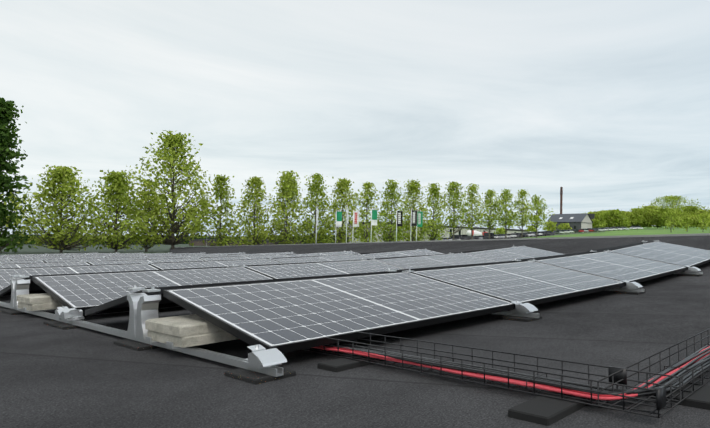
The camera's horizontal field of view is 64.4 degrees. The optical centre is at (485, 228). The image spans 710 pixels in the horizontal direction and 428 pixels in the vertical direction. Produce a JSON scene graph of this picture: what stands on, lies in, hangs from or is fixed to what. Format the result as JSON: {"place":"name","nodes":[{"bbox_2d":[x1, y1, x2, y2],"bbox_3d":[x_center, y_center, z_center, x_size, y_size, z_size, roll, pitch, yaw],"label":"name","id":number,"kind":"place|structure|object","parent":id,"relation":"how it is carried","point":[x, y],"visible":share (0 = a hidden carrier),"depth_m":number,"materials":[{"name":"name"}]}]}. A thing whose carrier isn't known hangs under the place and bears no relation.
{"place":"outdoors","nodes":[
{"label":"outdoors","id":0,"kind":"place"},
{"bbox_2d":[189,239,302,245],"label":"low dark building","id":1,"kind":"structure","parent":0,"point":[197,242],"depth_m":239.13,"materials":[{"name":"glass"}]},
{"bbox_2d":[0,235,709,427],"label":"roof","id":2,"kind":"structure","parent":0,"point":[52,377],"depth_m":2.24,"materials":[{"name":"grey"}]},
{"bbox_2d":[0,260,44,263],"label":"solar panel","id":3,"kind":"object","parent":2,"relation":"on","point":[17,262],"visible":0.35,"depth_m":10.05,"materials":[{"name":"grey glass"}]},
{"bbox_2d":[0,256,45,257],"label":"solar panel","id":4,"kind":"object","parent":2,"relation":"on","point":[23,256],"visible":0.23,"depth_m":15.99,"materials":[{"name":"grey glass"}]},
{"bbox_2d":[6,254,64,255],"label":"solar panel","id":5,"kind":"object","parent":2,"relation":"on","point":[39,254],"visible":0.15,"depth_m":20.36,"materials":[{"name":"grey glass"}]},
{"bbox_2d":[0,256,71,258],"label":"solar panel","id":6,"kind":"object","parent":2,"relation":"on","point":[37,257],"visible":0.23,"depth_m":14.21,"materials":[{"name":"grey glass"}]},
{"bbox_2d":[15,293,62,311],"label":"ballast blocks","id":7,"kind":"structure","parent":2,"relation":"on","point":[35,302],"depth_m":4.08,"materials":[{"name":"concrete"}]},
{"bbox_2d":[0,262,89,268],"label":"solar panel","id":8,"kind":"object","parent":2,"relation":"on","point":[27,265],"visible":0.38,"depth_m":8.29,"materials":[{"name":"grey glass"}]},
{"bbox_2d":[25,254,87,255],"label":"solar panel","id":9,"kind":"object","parent":2,"relation":"on","point":[54,255],"visible":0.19,"depth_m":18.45,"materials":[{"name":"grey glass"}]},
{"bbox_2d":[11,257,104,260],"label":"solar panel","id":10,"kind":"object","parent":2,"relation":"on","point":[56,258],"visible":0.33,"depth_m":12.47,"materials":[{"name":"grey glass"}]},
{"bbox_2d":[3,263,139,268],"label":"solar panel","id":11,"kind":"object","parent":2,"relation":"on","point":[62,266],"visible":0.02,"depth_m":6.74,"materials":[{"name":"black glass"}]},
{"bbox_2d":[46,254,112,256],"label":"solar panel","id":12,"kind":"object","parent":2,"relation":"on","point":[79,255],"visible":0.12,"depth_m":17.03,"materials":[{"name":"grey glass"}]},
{"bbox_2d":[0,264,159,290],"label":"solar panel","id":13,"kind":"object","parent":2,"relation":"on","point":[6,275],"visible":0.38,"depth_m":6.43,"materials":[{"name":"grey glass"}]},
{"bbox_2d":[43,257,146,262],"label":"solar panel","id":14,"kind":"object","parent":2,"relation":"on","point":[101,259],"visible":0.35,"depth_m":10.96,"materials":[{"name":"grey glass"}]},
{"bbox_2d":[72,254,142,256],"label":"solar panel","id":15,"kind":"object","parent":2,"relation":"on","point":[109,255],"visible":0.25,"depth_m":15.54,"materials":[{"name":"grey glass"}]},
{"bbox_2d":[105,255,181,257],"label":"solar panel","id":16,"kind":"object","parent":2,"relation":"on","point":[140,256],"visible":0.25,"depth_m":13.87,"materials":[{"name":"grey glass"}]},
{"bbox_2d":[114,253,172,254],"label":"solar panel","id":17,"kind":"object","parent":2,"relation":"on","point":[144,253],"visible":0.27,"depth_m":18.57,"materials":[{"name":"grey glass"}]},
{"bbox_2d":[87,258,203,264],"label":"solar panel","id":18,"kind":"object","parent":2,"relation":"on","point":[140,261],"visible":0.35,"depth_m":9.37,"materials":[{"name":"grey glass"}]},
{"bbox_2d":[0,274,295,384],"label":"mounting rail","id":19,"kind":"object","parent":2,"relation":"on","point":[258,364],"visible":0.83,"depth_m":2.79,"materials":[{"name":"silver metal"}]},
{"bbox_2d":[0,266,230,295],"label":"solar panel","id":20,"kind":"object","parent":19,"relation":"on","point":[34,288],"visible":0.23,"depth_m":5.08,"materials":[{"name":"black glass"}]},
{"bbox_2d":[32,267,272,311],"bbox_3d":[-2.712,0.492,4.750,1.038,0.035,1.755,11,6,38],"label":"solar panel","id":21,"kind":"object","parent":19,"relation":"on","point":[83,292],"visible":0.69,"depth_m":4.55,"materials":[{"name":"grey glass"}]},
{"bbox_2d":[85,271,388,315],"bbox_3d":[-1.711,0.458,3.968,1.038,0.035,1.755,-15,-10,37],"label":"solar panel","id":22,"kind":"object","parent":19,"relation":"on","point":[121,304],"visible":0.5,"depth_m":3.51,"materials":[{"name":"black glass"}]},
{"bbox_2d":[145,253,205,254],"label":"solar panel","id":23,"kind":"object","parent":2,"relation":"on","point":[175,254],"visible":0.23,"depth_m":16.83,"materials":[{"name":"grey glass"}]},
{"bbox_2d":[146,255,229,258],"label":"solar panel","id":24,"kind":"object","parent":2,"relation":"on","point":[171,257],"visible":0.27,"depth_m":12.35,"materials":[{"name":"grey glass"}]},
{"bbox_2d":[145,314,238,348],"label":"ballast blocks","id":25,"kind":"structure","parent":2,"relation":"on","point":[176,332],"depth_m":2.56,"materials":[{"name":"concrete"}]},
{"bbox_2d":[149,259,282,269],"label":"solar panel","id":26,"kind":"object","parent":2,"relation":"on","point":[185,265],"visible":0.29,"depth_m":7.77,"materials":[{"name":"grey glass"}]},
{"bbox_2d":[7,258,541,321],"bbox_3d":[-10.545,0.806,11.989,27.623,0.315,0.170,-2,-2,38],"label":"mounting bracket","id":27,"kind":"object","parent":2,"relation":"on","point":[522,312],"visible":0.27,"depth_m":3.54,"materials":[{"name":"silver metal"}]},
{"bbox_2d":[245,260,403,278],"bbox_3d":[-1.620,0.502,6.148,1.038,0.037,1.755,11,7,37],"label":"solar panel","id":28,"kind":"object","parent":27,"relation":"on","point":[313,269],"visible":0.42,"depth_m":6.15,"materials":[{"name":"grey glass"}]},
{"bbox_2d":[163,272,514,352],"bbox_3d":[-0.739,0.425,3.209,1.038,0.037,1.755,11,6,38],"label":"solar panel","id":29,"kind":"object","parent":27,"relation":"on","point":[287,316],"visible":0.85,"depth_m":2.92,"materials":[{"name":"grey glass"}]},
{"bbox_2d":[389,261,514,272],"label":"solar panel","id":30,"kind":"object","parent":27,"relation":"on","point":[432,268],"visible":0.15,"depth_m":4.92,"materials":[{"name":"black glass"}]},
{"bbox_2d":[411,261,625,304],"bbox_3d":[0.353,0.430,4.608,1.038,0.035,1.755,11,7,37],"label":"solar panel","id":31,"kind":"object","parent":27,"relation":"on","point":[533,282],"visible":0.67,"depth_m":4.42,"materials":[{"name":"grey glass"}]},
{"bbox_2d":[21,255,644,294],"bbox_3d":[-9.453,0.812,13.388,27.623,0.335,0.170,-2,-2,38],"label":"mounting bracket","id":32,"kind":"object","parent":2,"relation":"on","point":[632,288],"visible":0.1,"depth_m":4.95,"materials":[{"name":"silver metal"}]},
{"bbox_2d":[199,255,288,260],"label":"solar panel","id":33,"kind":"object","parent":32,"relation":"on","point":[242,257],"visible":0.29,"depth_m":10.78,"materials":[{"name":"grey glass"}]},
{"bbox_2d":[238,260,355,266],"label":"solar panel","id":34,"kind":"object","parent":32,"relation":"on","point":[293,263],"visible":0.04,"depth_m":6.44,"materials":[{"name":"black glass"}]},
{"bbox_2d":[272,254,372,263],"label":"solar panel","id":35,"kind":"object","parent":32,"relation":"on","point":[321,258],"visible":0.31,"depth_m":9.22,"materials":[{"name":"grey glass"}]},
{"bbox_2d":[367,254,441,259],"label":"solar panel","id":36,"kind":"object","parent":32,"relation":"on","point":[400,257],"visible":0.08,"depth_m":7.79,"materials":[{"name":"grey glass"}]},
{"bbox_2d":[376,253,495,268],"bbox_3d":[-0.530,0.492,7.547,1.038,0.037,1.755,11,8,37],"label":"solar panel","id":37,"kind":"object","parent":32,"relation":"on","point":[433,261],"visible":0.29,"depth_m":7.59,"materials":[{"name":"grey glass"}]},
{"bbox_2d":[515,252,591,261],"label":"solar panel","id":38,"kind":"object","parent":32,"relation":"on","point":[546,257],"visible":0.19,"depth_m":6.33,"materials":[{"name":"grey glass"}]},
{"bbox_2d":[536,251,687,282],"bbox_3d":[1.443,0.408,6.006,1.038,0.035,1.755,11,8,37],"label":"solar panel","id":39,"kind":"object","parent":32,"relation":"on","point":[615,266],"visible":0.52,"depth_m":5.87,"materials":[{"name":"grey glass"}]},
{"bbox_2d":[45,250,702,276],"bbox_3d":[-8.361,0.800,14.787,27.623,0.393,0.170,-2,-2,38],"label":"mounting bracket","id":40,"kind":"object","parent":2,"relation":"on","point":[691,271],"visible":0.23,"depth_m":6.34,"materials":[{"name":"silver metal"}]},
{"bbox_2d":[182,253,245,255],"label":"solar panel","id":41,"kind":"object","parent":40,"relation":"on","point":[210,254],"visible":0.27,"depth_m":15.26,"materials":[{"name":"grey glass"}]},
{"bbox_2d":[228,252,295,255],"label":"solar panel","id":42,"kind":"object","parent":40,"relation":"on","point":[257,254],"visible":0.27,"depth_m":13.81,"materials":[{"name":"grey glass"}]},
{"bbox_2d":[286,251,358,256],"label":"solar panel","id":43,"kind":"object","parent":40,"relation":"on","point":[323,254],"visible":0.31,"depth_m":12.22,"materials":[{"name":"grey glass"}]},
{"bbox_2d":[361,249,443,257],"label":"solar panel","id":44,"kind":"object","parent":40,"relation":"on","point":[420,252],"visible":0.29,"depth_m":10.65,"materials":[{"name":"grey glass"}]},
{"bbox_2d":[455,247,508,252],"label":"solar panel","id":45,"kind":"object","parent":40,"relation":"on","point":[478,250],"visible":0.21,"depth_m":9.22,"materials":[{"name":"glass"}]},
{"bbox_2d":[463,246,563,261],"bbox_3d":[0.559,0.442,8.945,1.038,0.036,1.755,10,9,37],"label":"solar panel","id":46,"kind":"object","parent":40,"relation":"on","point":[510,253],"visible":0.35,"depth_m":8.97,"materials":[{"name":"grey glass"}]},
{"bbox_2d":[588,242,642,252],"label":"solar panel","id":47,"kind":"object","parent":40,"relation":"on","point":[615,247],"visible":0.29,"depth_m":7.83,"materials":[{"name":"glass"}]},
{"bbox_2d":[609,241,709,266],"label":"solar panel","id":48,"kind":"object","parent":40,"relation":"on","point":[680,255],"visible":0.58,"depth_m":7.25,"materials":[{"name":"grey glass"}]},
{"bbox_2d":[170,233,709,247],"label":"roof verge trim","id":49,"kind":"structure","parent":2,"relation":"attached to","point":[699,234],"depth_m":16.79,"materials":[{"name":"grey metal"}]},
{"bbox_2d":[302,328,709,417],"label":"cable tray","id":50,"kind":"object","parent":2,"relation":"on","point":[616,376],"visible":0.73,"depth_m":1.80,"materials":[{"name":"black metal"}]},
{"bbox_2d":[313,343,709,399],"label":"tray cables","id":51,"kind":"object","parent":50,"relation":"in","point":[698,357],"visible":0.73,"depth_m":1.91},
{"bbox_2d":[317,355,709,425],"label":"rubber pads","id":52,"kind":"object","parent":2,"relation":"on","point":[544,410],"visible":0.52,"depth_m":1.66,"materials":[{"name":"black rubber"}]},
{"bbox_2d":[0,226,709,254],"bbox_3d":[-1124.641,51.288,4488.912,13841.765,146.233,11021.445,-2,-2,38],"label":"ground","id":53,"kind":"structure","parent":0,"point":[155,248],"depth_m":126.35,"materials":[{"name":"green plant"}]},
{"bbox_2d":[0,97,38,252],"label":"tree","id":54,"kind":"object","parent":53,"relation":"on","point":[7,115],"visible":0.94,"depth_m":76.54,"materials":[{"name":"green plant"}]},
{"bbox_2d":[9,235,42,243],"bbox_3d":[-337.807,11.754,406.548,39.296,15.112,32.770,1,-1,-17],"label":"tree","id":55,"kind":"object","parent":53,"relation":"on","point":[22,240],"visible":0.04,"depth_m":396.86,"materials":[{"name":"green plant"}]},
{"bbox_2d":[0,164,126,252],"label":"tree","id":56,"kind":"object","parent":53,"relation":"on","point":[65,181],"visible":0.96,"depth_m":78.33,"materials":[{"name":"green plant"}]},
{"bbox_2d":[70,170,162,251],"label":"tree","id":57,"kind":"object","parent":53,"relation":"on","point":[118,185],"visible":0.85,"depth_m":82.51,"materials":[{"name":"green plant"}]},
{"bbox_2d":[124,178,168,251],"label":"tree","id":58,"kind":"object","parent":53,"relation":"on","point":[154,238],"visible":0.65,"depth_m":86.59,"materials":[{"name":"green plant"}]},
{"bbox_2d":[113,130,218,248],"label":"tree","id":59,"kind":"object","parent":53,"relation":"on","point":[171,143],"visible":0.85,"depth_m":89.74,"materials":[{"name":"green plant"}]},
{"bbox_2d":[183,174,249,245],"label":"tree","id":60,"kind":"object","parent":53,"relation":"on","point":[221,193],"visible":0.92,"depth_m":94.38,"materials":[{"name":"green plant"}]},
{"bbox_2d":[227,176,295,244],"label":"tree","id":61,"kind":"object","parent":53,"relation":"on","point":[255,183],"visible":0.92,"depth_m":97.62,"materials":[{"name":"green plant"}]},
{"bbox_2d":[258,170,313,244],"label":"tree","id":62,"kind":"object","parent":53,"relation":"on","point":[288,189],"visible":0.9,"depth_m":101.39,"materials":[{"name":"green plant"}]},
{"bbox_2d":[291,173,335,243],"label":"tree","id":63,"kind":"object","parent":53,"relation":"on","point":[317,190],"visible":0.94,"depth_m":105.45,"materials":[{"name":"green plant"}]},
{"bbox_2d":[316,208,318,239],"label":"flagpole","id":64,"kind":"object","parent":53,"relation":"on","point":[317,215],"visible":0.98,"depth_m":84.79,"materials":[{"name":"white metal"}]},
{"bbox_2d":[335,210,341,242],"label":"flagpole","id":65,"kind":"object","parent":53,"relation":"on","point":[339,219],"visible":0.98,"depth_m":85.66,"materials":[{"name":"fabric"}]},
{"bbox_2d":[322,178,364,242],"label":"tree","id":66,"kind":"object","parent":53,"relation":"on","point":[342,186],"visible":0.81,"depth_m":108.89,"materials":[{"name":"green plant"}]},
{"bbox_2d":[346,206,348,242],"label":"flagpole","id":67,"kind":"object","parent":53,"relation":"on","point":[347,219],"visible":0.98,"depth_m":86.42,"materials":[{"name":"white metal"}]},
{"bbox_2d":[352,209,358,242],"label":"flagpole","id":68,"kind":"object","parent":53,"relation":"on","point":[356,218],"visible":0.98,"depth_m":84.89,"materials":[{"name":"white fabric"}]},
{"bbox_2d":[348,181,382,241],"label":"tree","id":69,"kind":"object","parent":53,"relation":"on","point":[367,232],"visible":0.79,"depth_m":113.26,"materials":[{"name":"green plant"}]},
{"bbox_2d":[371,208,376,234],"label":"flagpole","id":70,"kind":"object","parent":53,"relation":"on","point":[373,217],"visible":0.96,"depth_m":85.72,"materials":[{"name":"green fabric"}]},
{"bbox_2d":[373,179,411,241],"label":"tree","id":71,"kind":"object","parent":53,"relation":"on","point":[391,188],"visible":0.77,"depth_m":116.64,"materials":[{"name":"green plant"}]},
{"bbox_2d":[396,211,402,240],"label":"flagpole","id":72,"kind":"object","parent":53,"relation":"on","point":[399,219],"visible":0.96,"depth_m":86.56,"materials":[{"name":"white paint"}]},
{"bbox_2d":[391,179,435,240],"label":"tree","id":73,"kind":"object","parent":53,"relation":"on","point":[412,186],"visible":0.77,"depth_m":120.08,"materials":[{"name":"green plant"}]},
{"bbox_2d":[410,209,416,240],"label":"flagpole","id":74,"kind":"object","parent":53,"relation":"on","point":[414,217],"visible":0.98,"depth_m":84.98,"materials":[{"name":"white paint"}]},
{"bbox_2d":[416,211,422,240],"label":"flagpole","id":75,"kind":"object","parent":53,"relation":"on","point":[419,219],"visible":0.94,"depth_m":85.78,"materials":[{"name":"white paint"}]},
{"bbox_2d":[419,183,456,240],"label":"tree","id":76,"kind":"object","parent":53,"relation":"on","point":[434,193],"visible":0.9,"depth_m":124.01,"materials":[{"name":"green plant"}]},
{"bbox_2d":[349,222,527,242],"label":"grey hall","id":77,"kind":"structure","parent":53,"relation":"on","point":[465,230],"depth_m":241.88,"materials":[{"name":"clear metal"}]},
{"bbox_2d":[434,181,476,239],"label":"tree","id":78,"kind":"object","parent":53,"relation":"on","point":[453,192],"visible":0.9,"depth_m":127.73,"materials":[{"name":"green plant"}]},
{"bbox_2d":[461,183,485,238],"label":"tree","id":79,"kind":"object","parent":53,"relation":"on","point":[472,198],"visible":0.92,"depth_m":131.87,"materials":[{"name":"green plant"}]},
{"bbox_2d":[473,189,505,238],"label":"tree","id":80,"kind":"object","parent":53,"relation":"on","point":[489,199],"visible":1,"depth_m":135.58,"materials":[{"name":"green plant"}]},
{"bbox_2d":[494,227,507,233],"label":"bush","id":81,"kind":"object","parent":53,"relation":"on","point":[501,231],"visible":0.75,"depth_m":235.36,"materials":[{"name":"green plant"}]},
{"bbox_2d":[490,188,526,238],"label":"tree","id":82,"kind":"object","parent":53,"relation":"on","point":[505,222],"visible":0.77,"depth_m":138.96,"materials":[{"name":"green plant"}]},
{"bbox_2d":[512,189,538,237],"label":"tree","id":83,"kind":"object","parent":53,"relation":"on","point":[523,221],"visible":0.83,"depth_m":142.94,"materials":[{"name":"green plant"}]},
{"bbox_2d":[525,225,537,231],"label":"bush","id":84,"kind":"object","parent":53,"relation":"on","point":[531,228],"visible":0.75,"depth_m":231.26,"materials":[{"name":"green plant"}]},
{"bbox_2d":[526,194,553,237],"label":"tree","id":85,"kind":"object","parent":53,"relation":"on","point":[539,211],"visible":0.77,"depth_m":146.38,"materials":[{"name":"green plant"}]},
{"bbox_2d":[542,221,558,231],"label":"bush","id":86,"kind":"object","parent":53,"relation":"on","point":[549,227],"visible":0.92,"depth_m":234.43,"materials":[{"name":"green plant"}]},
{"bbox_2d":[560,187,562,213],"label":"chimney","id":87,"kind":"object","parent":53,"relation":"on","point":[561,194],"visible":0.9,"depth_m":300.26,"materials":[{"name":"brick"}]},
{"bbox_2d":[558,223,571,229],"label":"bush","id":88,"kind":"object","parent":53,"relation":"on","point":[561,226],"visible":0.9,"depth_m":229.44,"materials":[{"name":"green plant"}]},
{"bbox_2d":[547,213,592,233],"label":"house","id":89,"kind":"structure","parent":53,"relation":"on","point":[579,221],"depth_m":242.69,"materials":[{"name":"stone"}]},
{"bbox_2d":[500,228,669,238],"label":"road","id":90,"kind":"structure","parent":53,"relation":"on","point":[572,233],"depth_m":191.81,"materials":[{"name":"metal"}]},
{"bbox_2d":[466,230,487,235],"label":"mixer truck","id":91,"kind":"object","parent":90,"relation":"on","point":[475,233],"visible":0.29,"depth_m":204.91,"materials":[{"name":"white metal"}]},
{"bbox_2d":[484,233,493,238],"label":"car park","id":92,"kind":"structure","parent":90,"relation":"on","point":[486,235],"depth_m":172.44,"materials":[{"name":"grey paint"}]},
{"bbox_2d":[585,211,610,227],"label":"roadside tree","id":93,"kind":"object","parent":53,"relation":"on","point":[597,213],"visible":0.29,"depth_m":284.15,"materials":[{"name":"green plant"}]},
{"bbox_2d":[592,219,607,227],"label":"bush","id":94,"kind":"object","parent":53,"relation":"on","point":[596,223],"visible":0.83,"depth_m":249.40,"materials":[{"name":"green plant"}]},
{"bbox_2d":[598,209,629,226],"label":"roadside tree","id":95,"kind":"object","parent":53,"relation":"on","point":[615,218],"visible":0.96,"depth_m":280.51,"materials":[{"name":"green plant"}]},
{"bbox_2d":[625,213,634,227],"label":"roadside tree","id":96,"kind":"object","parent":53,"relation":"on","point":[627,215],"visible":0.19,"depth_m":307.04,"materials":[{"name":"green plant"}]},
{"bbox_2d":[629,214,648,225],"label":"hill tree","id":97,"kind":"object","parent":53,"relation":"on","point":[635,223],"visible":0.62,"depth_m":298.35,"materials":[{"name":"green plant"}]},
{"bbox_2d":[629,208,655,226],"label":"roadside tree","id":98,"kind":"object","parent":53,"relation":"on","point":[634,212],"visible":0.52,"depth_m":300.20,"materials":[{"name":"green plant"}]},
{"bbox_2d":[638,205,659,211],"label":"hill tree","id":99,"kind":"object","parent":53,"relation":"on","point":[651,207],"visible":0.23,"depth_m":328.71,"materials":[{"name":"green plant"}]},
{"bbox_2d":[645,215,666,228],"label":"roadside tree","id":100,"kind":"object","parent":53,"relation":"on","point":[652,222],"visible":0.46,"depth_m":295.98,"materials":[{"name":"green plant"}]},
{"bbox_2d":[649,207,684,228],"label":"roadside tree","id":101,"kind":"object","parent":53,"relation":"on","point":[660,212],"visible":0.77,"depth_m":290.58,"materials":[{"name":"green plant"}]},
{"bbox_2d":[662,210,681,229],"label":"tree sapling","id":102,"kind":"object","parent":53,"relation":"on","point":[671,214],"visible":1,"depth_m":120.23,"materials":[{"name":"green plant"}]},
{"bbox_2d":[643,195,702,227],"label":"hill tree","id":103,"kind":"object","parent":53,"relation":"on","point":[673,200],"visible":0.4,"depth_m":418.99,"materials":[{"name":"green plant"}]},
{"bbox_2d":[672,214,689,227],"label":"roadside tree","id":104,"kind":"object","parent":53,"relation":"on","point":[685,223],"visible":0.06,"depth_m":300.85,"materials":[{"name":"green plant"}]},
{"bbox_2d":[676,217,692,231],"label":"tree sapling","id":105,"kind":"object","parent":53,"relation":"on","point":[689,222],"visible":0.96,"depth_m":125.68,"materials":[{"name":"green plant"}]},
{"bbox_2d":[677,205,709,213],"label":"hill tree","id":106,"kind":"object","parent":53,"relation":"on","point":[691,209],"visible":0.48,"depth_m":337.71,"materials":[{"name":"green plant"}]},
{"bbox_2d":[682,214,709,226],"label":"roadside tree","id":107,"kind":"object","parent":53,"relation":"on","point":[693,218],"visible":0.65,"depth_m":285.08,"materials":[{"name":"green plant"}]},
{"bbox_2d":[692,213,709,229],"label":"tree sapling","id":108,"kind":"object","parent":53,"relation":"on","point":[703,216],"visible":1,"depth_m":118.36,"materials":[{"name":"green plant"}]},
{"bbox_2d":[0,0,709,236],"label":"sky","id":109,"kind":"structure","parent":0,"point":[606,103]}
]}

